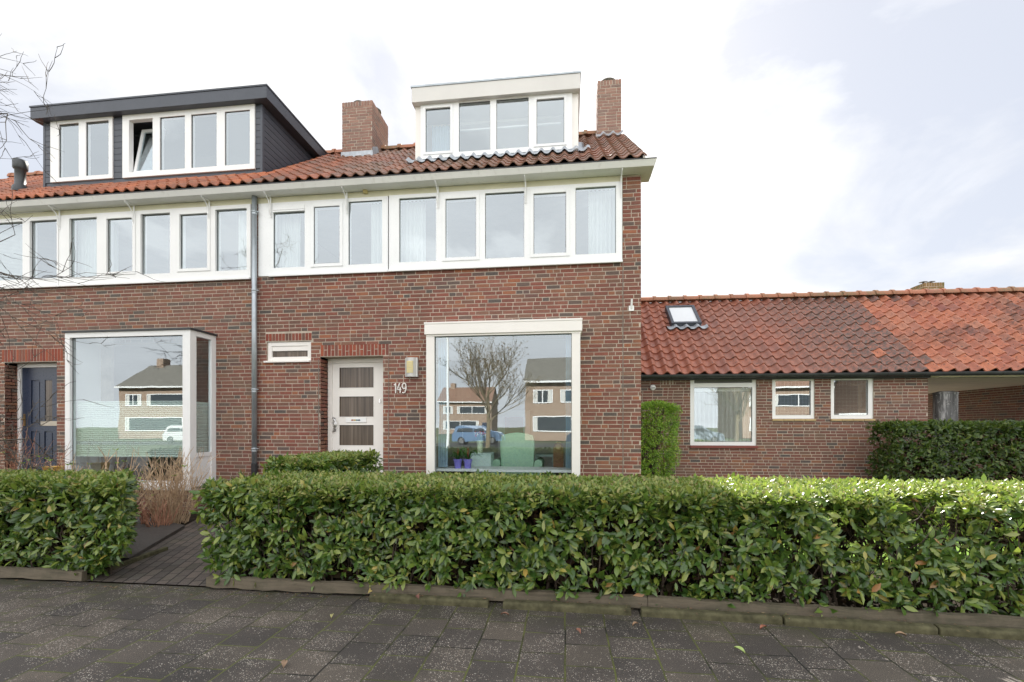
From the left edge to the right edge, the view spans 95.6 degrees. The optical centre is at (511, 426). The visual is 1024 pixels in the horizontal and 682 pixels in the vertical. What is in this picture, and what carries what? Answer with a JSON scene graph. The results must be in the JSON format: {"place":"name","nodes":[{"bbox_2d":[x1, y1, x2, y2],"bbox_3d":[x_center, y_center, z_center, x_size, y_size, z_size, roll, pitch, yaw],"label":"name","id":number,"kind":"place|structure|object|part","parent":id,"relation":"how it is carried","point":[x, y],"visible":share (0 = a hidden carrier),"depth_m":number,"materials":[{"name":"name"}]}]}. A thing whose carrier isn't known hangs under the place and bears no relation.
{"place":"outdoors","nodes":[
{"label":"outdoors","id":0,"kind":"place"},
{"bbox_2d":[43,466,64,470],"bbox_3d":[-7.433,1.045,7.533,0.290,0.790,0.290,0,0,7],"label":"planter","id":1,"kind":"object","parent":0,"point":[58,467],"visible":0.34,"depth_m":7.50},
{"bbox_2d":[105,517,184,561],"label":"slab path","id":2,"kind":"structure","parent":0,"point":[147,538],"depth_m":5.92,"materials":[{"name":"grey concrete"}]},
{"bbox_2d":[87,513,277,585],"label":"garden path","id":3,"kind":"structure","parent":0,"point":[178,562],"depth_m":4.77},
{"bbox_2d":[82,547,167,581],"bbox_3d":[-3.987,1.425,4.846,0.050,0.070,1.050,0,0,-1],"label":"path edging","id":4,"kind":"object","parent":3,"relation":"on","point":[142,556],"visible":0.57,"depth_m":4.89,"materials":[{"name":"concrete"}]},
{"bbox_2d":[0,578,1023,681],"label":"pavement","id":5,"kind":"structure","parent":0,"point":[60,631],"depth_m":3.05,"materials":[{"name":"concrete"}]},
{"bbox_2d":[281,660,287,668],"bbox_3d":[-1.361,1.415,2.778,0.034,0.025,0.092,0,0,-20],"label":"fallen leaf","id":6,"kind":"object","parent":5,"relation":"on","point":[283,662],"visible":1,"depth_m":2.77,"materials":[{"name":"brown plant"}]},
{"bbox_2d":[206,575,647,607],"bbox_3d":[-0.823,1.377,3.884,3.793,0.103,0.062,0,0,7],"label":"timber edging","id":7,"kind":"object","parent":5,"relation":"on","point":[299,585],"visible":0.77,"depth_m":3.87,"materials":[{"name":"brown wood"}]},
{"bbox_2d":[369,593,488,607],"bbox_3d":[-0.678,1.417,3.782,0.992,0.066,0.074,0,2,7],"label":"concrete strip","id":8,"kind":"object","parent":5,"relation":"on","point":[431,600],"visible":0.99,"depth_m":3.75,"materials":[{"name":"grey concrete"}]},
{"bbox_2d":[14,580,1006,648],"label":"leaf litter","id":9,"kind":"object","parent":5,"relation":"on","point":[436,598],"visible":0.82,"depth_m":3.89,"materials":[{"name":"brown plant"}]},
{"bbox_2d":[503,599,630,615],"bbox_3d":[0.422,1.417,3.633,0.990,0.066,0.074,0,-2,8],"label":"concrete strip","id":10,"kind":"object","parent":5,"relation":"on","point":[587,608],"visible":1,"depth_m":3.61,"materials":[{"name":"grey concrete"}]},
{"bbox_2d":[641,606,782,624],"bbox_3d":[1.477,1.417,3.476,0.994,0.066,0.074,0,-1,9],"label":"concrete strip","id":11,"kind":"object","parent":5,"relation":"on","point":[722,616],"visible":1,"depth_m":3.45,"materials":[{"name":"grey concrete"}]},
{"bbox_2d":[734,646,744,652],"bbox_3d":[1.446,1.415,2.952,0.030,0.025,0.080,0,0,-24],"label":"fallen leaf","id":12,"kind":"object","parent":5,"relation":"on","point":[740,648],"visible":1,"depth_m":2.95,"materials":[{"name":"plant"}]},
{"bbox_2d":[647,595,1023,628],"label":"timber edging","id":13,"kind":"object","parent":5,"relation":"on","point":[975,619],"visible":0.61,"depth_m":3.39,"materials":[{"name":"wood"}]},
{"bbox_2d":[782,615,937,634],"bbox_3d":[2.462,1.417,3.313,0.976,0.066,0.074,0,3,9],"label":"concrete strip","id":14,"kind":"object","parent":5,"relation":"on","point":[866,625],"visible":0.91,"depth_m":3.29,"materials":[{"name":"grey concrete"}]},
{"bbox_2d":[934,624,1023,640],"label":"concrete strip","id":15,"kind":"object","parent":5,"relation":"on","point":[983,632],"visible":0.83,"depth_m":3.17,"materials":[{"name":"grey concrete"}]},
{"bbox_2d":[0,0,1023,302],"label":"sky","id":16,"kind":"structure","parent":0,"point":[799,146],"materials":[{"name":"white"}]},
{"bbox_2d":[2,510,1022,616],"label":"garden soil","id":17,"kind":"structure","parent":0,"point":[193,517],"depth_m":4.04,"materials":[{"name":"brown soil"}]},
{"bbox_2d":[0,422,70,470],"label":"bare shrub","id":18,"kind":"object","parent":17,"relation":"on","point":[26,447],"visible":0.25,"depth_m":7.32,"materials":[{"name":"brown plant"}]},
{"bbox_2d":[0,566,86,580],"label":"timber edging","id":19,"kind":"object","parent":17,"relation":"on","point":[38,573],"visible":1,"depth_m":4.32,"materials":[{"name":"wood"}]},
{"bbox_2d":[1,456,133,470],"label":"bare shrub","id":20,"kind":"object","parent":17,"relation":"on","point":[73,465],"visible":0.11,"depth_m":6.72,"materials":[{"name":"brown plant"}]},
{"bbox_2d":[0,467,144,579],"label":"front hedge","id":21,"kind":"object","parent":17,"relation":"on","point":[62,519],"visible":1,"depth_m":4.36,"materials":[{"name":"green plant"}]},
{"bbox_2d":[0,43,162,472],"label":"bare tree","id":22,"kind":"object","parent":17,"relation":"on","point":[11,276],"visible":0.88,"depth_m":5.16,"materials":[{"name":"brown plant"}]},
{"bbox_2d":[68,446,186,518],"bbox_3d":[-5.443,0.857,6.229,1.646,1.179,1.287,0,0,7],"label":"bare shrub","id":23,"kind":"object","parent":17,"relation":"on","point":[140,485],"visible":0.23,"depth_m":6.45,"materials":[{"name":"brown plant"}]},
{"bbox_2d":[134,495,165,523],"bbox_3d":[-5.290,1.212,6.702,0.507,0.466,0.456,0,0,31],"label":"bare shrub","id":24,"kind":"object","parent":17,"relation":"on","point":[142,516],"visible":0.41,"depth_m":6.66,"materials":[{"name":"brown plant"}]},
{"bbox_2d":[141,500,180,526],"bbox_3d":[-4.970,1.234,6.524,0.436,0.421,0.407,0,0,7],"label":"bare shrub","id":25,"kind":"object","parent":17,"relation":"on","point":[163,517],"visible":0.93,"depth_m":6.52,"materials":[{"name":"brown plant"}]},
{"bbox_2d":[131,447,213,523],"bbox_3d":[-5.084,0.867,6.908,1.161,1.153,1.163,0,0,-19],"label":"bare shrub","id":26,"kind":"object","parent":17,"relation":"on","point":[173,491],"visible":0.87,"depth_m":6.86,"materials":[{"name":"brown plant"}]},
{"bbox_2d":[260,448,384,547],"bbox_3d":[-2.362,0.871,6.071,0.916,1.145,1.845,0,0,7],"label":"side hedge","id":27,"kind":"object","parent":17,"relation":"on","point":[345,460],"visible":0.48,"depth_m":5.61,"materials":[{"name":"green plant"}]},
{"bbox_2d":[189,468,1023,616],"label":"front hedge","id":28,"kind":"object","parent":17,"relation":"on","point":[435,526],"visible":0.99,"depth_m":3.73,"materials":[{"name":"green plant"}]},
{"bbox_2d":[641,399,682,477],"bbox_3d":[2.776,0.447,9.595,1.439,1.990,1.135,0,0,7],"label":"boxwood bush","id":29,"kind":"object","parent":17,"relation":"on","point":[648,465],"visible":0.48,"depth_m":9.21,"materials":[{"name":"green plant"}]},
{"bbox_2d":[864,417,1023,481],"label":"back hedge","id":30,"kind":"object","parent":17,"relation":"on","point":[952,429],"visible":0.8,"depth_m":8.72,"materials":[{"name":"green plant"}]},
{"label":"driveway","id":31,"kind":"structure","parent":0,"visible":0},
{"bbox_2d":[932,391,958,478],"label":"concrete pillar","id":32,"kind":"structure","parent":31,"relation":"on","point":[945,404],"depth_m":10.00,"materials":[{"name":"grey concrete"}]},
{"label":"ground","id":33,"kind":"structure","parent":0,"visible":0},
{"bbox_2d":[0,84,335,513],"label":"terraced house","id":34,"kind":"structure","parent":33,"relation":"on","point":[161,179],"depth_m":8.61,"materials":[{"name":"brick"}]},
{"bbox_2d":[0,227,21,279],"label":"window","id":35,"kind":"structure","parent":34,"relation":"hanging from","point":[10,247],"depth_m":8.84,"materials":[{"name":"glass"}]},
{"bbox_2d":[0,216,58,288],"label":"window","id":36,"kind":"structure","parent":34,"relation":"in","point":[29,228],"depth_m":8.59,"materials":[{"name":"white paint"}]},
{"bbox_2d":[21,367,56,470],"bbox_3d":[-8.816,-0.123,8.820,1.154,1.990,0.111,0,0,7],"label":"door","id":37,"kind":"structure","parent":34,"relation":"in","point":[37,383],"depth_m":8.86,"materials":[{"name":"blue paint"}]},
{"bbox_2d":[78,220,96,276],"bbox_3d":[-7.943,-3.257,8.702,0.391,1.175,0.063,0,0,7],"label":"curtain","id":38,"kind":"object","parent":34,"relation":"hanging from","point":[87,242],"visible":0.8,"depth_m":8.70,"materials":[{"name":"white fabric"}]},
{"bbox_2d":[114,222,117,271],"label":"curtain","id":39,"kind":"object","parent":34,"relation":"hanging from","point":[115,246],"visible":0.2,"depth_m":8.63,"materials":[{"name":"white fabric"}]},
{"bbox_2d":[61,327,216,513],"bbox_3d":[-6.398,-0.087,8.004,2.391,3.055,0.620,0,0,7],"label":"bay window","id":40,"kind":"structure","parent":34,"relation":"in","point":[87,375],"depth_m":7.88,"materials":[{"name":"white paint"}]},
{"bbox_2d":[76,401,208,456],"bbox_3d":[-6.402,0.044,8.065,2.165,0.946,0.400,0,0,7],"label":"pleated blind","id":41,"kind":"object","parent":34,"relation":"attached to","point":[151,428],"visible":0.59,"depth_m":7.89,"materials":[{"name":"white fabric"}]},
{"bbox_2d":[57,204,251,286],"bbox_3d":[-6.413,-3.205,8.328,3.796,1.311,0.160,0,0,7],"label":"window","id":42,"kind":"structure","parent":34,"relation":"in","point":[179,272],"depth_m":8.31,"materials":[{"name":"white paint"}]},
{"bbox_2d":[238,211,246,269],"bbox_3d":[-4.792,-3.257,8.326,0.257,1.175,0.064,0,0,7],"label":"curtain","id":43,"kind":"object","parent":34,"relation":"hanging from","point":[242,220],"visible":0.63,"depth_m":8.32,"materials":[{"name":"white fabric"}]},
{"bbox_2d":[245,71,656,516],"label":"terraced house","id":44,"kind":"structure","parent":33,"relation":"on","point":[507,286],"depth_m":7.93,"materials":[{"name":"brick"}]},
{"bbox_2d":[263,341,310,362],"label":"window","id":45,"kind":"structure","parent":44,"relation":"in","point":[278,352],"depth_m":8.05,"materials":[{"name":"beige paint"}]},
{"bbox_2d":[278,214,299,267],"bbox_3d":[-3.936,-3.218,8.224,0.412,1.066,0.061,0,0,7],"label":"curtain","id":46,"kind":"object","parent":44,"relation":"hanging from","point":[288,240],"visible":0.82,"depth_m":8.22,"materials":[{"name":"white fabric"}]},
{"bbox_2d":[269,196,388,276],"bbox_3d":[-3.126,-3.220,7.943,2.126,1.281,0.145,0,0,7],"label":"window","id":47,"kind":"structure","parent":44,"relation":"in","point":[312,267],"depth_m":7.91,"materials":[{"name":"white plastic"}]},
{"bbox_2d":[332,362,382,472],"bbox_3d":[-2.661,-0.061,8.110,1.000,2.101,0.124,0,0,7],"label":"door","id":48,"kind":"structure","parent":44,"relation":"in","point":[357,417],"depth_m":8.13,"materials":[{"name":"beige paint"}]},
{"bbox_2d":[371,203,381,263],"bbox_3d":[-2.332,-3.268,8.033,0.214,1.166,0.062,0,0,7],"label":"curtain","id":49,"kind":"object","parent":44,"relation":"hanging from","point":[376,233],"visible":0.82,"depth_m":8.03,"materials":[{"name":"white fabric"}]},
{"bbox_2d":[402,200,425,261],"bbox_3d":[-1.677,-3.268,7.954,0.428,1.166,0.061,0,0,7],"label":"curtain","id":50,"kind":"object","parent":44,"relation":"hanging from","point":[413,231],"visible":0.81,"depth_m":7.96,"materials":[{"name":"white fabric"}]},
{"bbox_2d":[432,125,449,151],"bbox_3d":[-1.327,-5.181,8.668,0.338,0.844,0.062,0,0,7],"label":"curtain","id":51,"kind":"object","parent":44,"relation":"hanging from","point":[440,138],"visible":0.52,"depth_m":8.67,"materials":[{"name":"white fabric"}]},
{"bbox_2d":[438,338,447,466],"bbox_3d":[-1.117,-0.381,7.525,0.146,2.081,0.040,0,0,7],"label":"vertical blind","id":52,"kind":"object","parent":44,"relation":"hanging from","point":[441,402],"visible":1,"depth_m":7.53,"materials":[{"name":"white fabric"}]},
{"bbox_2d":[448,446,466,467],"bbox_3d":[-0.885,0.499,7.555,0.397,0.361,0.318,0,0,-38],"label":"flower pot","id":53,"kind":"object","parent":44,"relation":"on","point":[457,462],"visible":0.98,"depth_m":7.52,"materials":[{"name":"purple ceramic"}]},
{"bbox_2d":[454,384,470,473],"bbox_3d":[-1.016,0.094,9.487,0.340,1.892,0.340,0,0,7],"label":"floor lamp","id":54,"kind":"object","parent":44,"relation":"in","point":[462,391],"visible":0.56,"depth_m":9.37,"materials":[{"name":"metal"}]},
{"bbox_2d":[458,447,480,468],"bbox_3d":[-0.686,0.499,7.548,0.458,0.361,0.261,0,0,7],"label":"flower pot","id":55,"kind":"object","parent":44,"relation":"on","point":[467,462],"visible":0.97,"depth_m":7.50,"materials":[{"name":"purple ceramic"}]},
{"bbox_2d":[470,452,494,473],"bbox_3d":[-0.515,0.750,8.118,0.375,0.580,0.380,0,0,7],"label":"side table","id":56,"kind":"object","parent":44,"relation":"in","point":[486,459],"visible":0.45,"depth_m":7.93,"materials":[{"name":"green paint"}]},
{"bbox_2d":[474,431,485,452],"bbox_3d":[-0.566,0.270,8.130,0.199,0.380,0.170,0,0,-33],"label":"tulip vase","id":57,"kind":"object","parent":56,"relation":"on","point":[479,442],"visible":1,"depth_m":8.08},
{"bbox_3d":[-0.537,0.725,7.934,0.315,0.430,0.009,0,0,7],"label":"door","id":58,"kind":"part","parent":56,"relation":"part of","materials":[{"name":"white wood"}]},
{"bbox_2d":[424,318,582,516],"bbox_3d":[-0.123,-0.101,7.517,2.480,3.084,0.700,0,0,7],"label":"bay window","id":59,"kind":"structure","parent":44,"relation":"in","point":[572,327],"depth_m":7.24,"materials":[{"name":"beige paint"}]},
{"bbox_2d":[388,181,622,271],"bbox_3d":[-0.158,-3.220,7.585,3.834,1.281,0.155,0,0,7],"label":"window","id":60,"kind":"structure","parent":44,"relation":"in","point":[396,264],"depth_m":7.56,"materials":[{"name":"white plastic"}]},
{"bbox_2d":[498,410,529,457],"bbox_3d":[0.046,0.331,10.931,0.761,1.418,0.060,0,0,7],"label":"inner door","id":61,"kind":"structure","parent":44,"relation":"in","point":[509,421],"depth_m":10.93,"materials":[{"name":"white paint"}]},
{"bbox_2d":[493,433,543,475],"bbox_3d":[0.128,0.576,8.419,0.890,0.931,0.710,0,0,7],"label":"armchair","id":62,"kind":"object","parent":44,"relation":"in","point":[517,449],"visible":0.63,"depth_m":8.07,"materials":[{"name":"green fabric"}]},
{"bbox_2d":[535,453,554,474],"bbox_3d":[0.605,0.770,8.438,0.340,0.540,0.400,0,0,7],"label":"table","id":63,"kind":"object","parent":44,"relation":"on","point":[537,455],"visible":0.27,"depth_m":8.25,"materials":[{"name":"wood"}]},
{"bbox_2d":[553,442,563,466],"bbox_3d":[0.776,0.470,7.760,0.170,0.420,0.106,0,0,7],"label":"wooden ornament","id":64,"kind":"object","parent":44,"relation":"on","point":[558,454],"visible":0.99,"depth_m":7.71,"materials":[{"name":"brown wood"}]},
{"bbox_2d":[566,336,570,468],"bbox_3d":[0.884,-0.381,7.287,0.082,2.081,0.040,0,0,7],"label":"vertical blind","id":65,"kind":"object","parent":44,"relation":"hanging from","point":[569,402],"visible":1,"depth_m":7.29,"materials":[{"name":"white fabric"}]},
{"bbox_2d":[588,189,614,253],"bbox_3d":[1.488,-3.268,7.577,0.479,1.166,0.064,0,0,7],"label":"curtain","id":66,"kind":"object","parent":44,"relation":"hanging from","point":[601,221],"visible":0.75,"depth_m":7.58,"materials":[{"name":"white fabric"}]},
{"bbox_2d":[641,281,1023,480],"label":"annex","id":67,"kind":"object","parent":33,"relation":"on","point":[822,380],"visible":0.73,"depth_m":10.41,"materials":[{"name":"brick"}]},
{"bbox_2d":[694,392,750,441],"bbox_3d":[4.686,-0.211,10.378,1.235,1.109,0.064,0,0,7],"label":"curtain","id":68,"kind":"object","parent":67,"relation":"hanging from","point":[722,416],"visible":1,"depth_m":10.38,"materials":[{"name":"white fabric"}]},
{"bbox_2d":[690,380,757,447],"bbox_3d":[4.677,-0.283,10.331,1.434,1.522,0.230,0,0,6],"label":"window","id":69,"kind":"structure","parent":67,"relation":"in","point":[695,385],"depth_m":10.30,"materials":[{"name":"white paint"}]},
{"bbox_2d":[772,379,815,420],"bbox_3d":[6.133,-0.582,10.151,0.900,0.925,0.145,0,0,6],"label":"window","id":70,"kind":"structure","parent":67,"relation":"in","point":[810,417],"depth_m":10.15,"materials":[{"name":"white paint"}]},
{"bbox_2d":[830,379,874,420],"bbox_3d":[7.328,-0.580,10.034,0.885,0.927,0.145,0,0,6],"label":"window","id":71,"kind":"structure","parent":67,"relation":"in","point":[869,382],"depth_m":10.02,"materials":[{"name":"white paint"}]}
]}

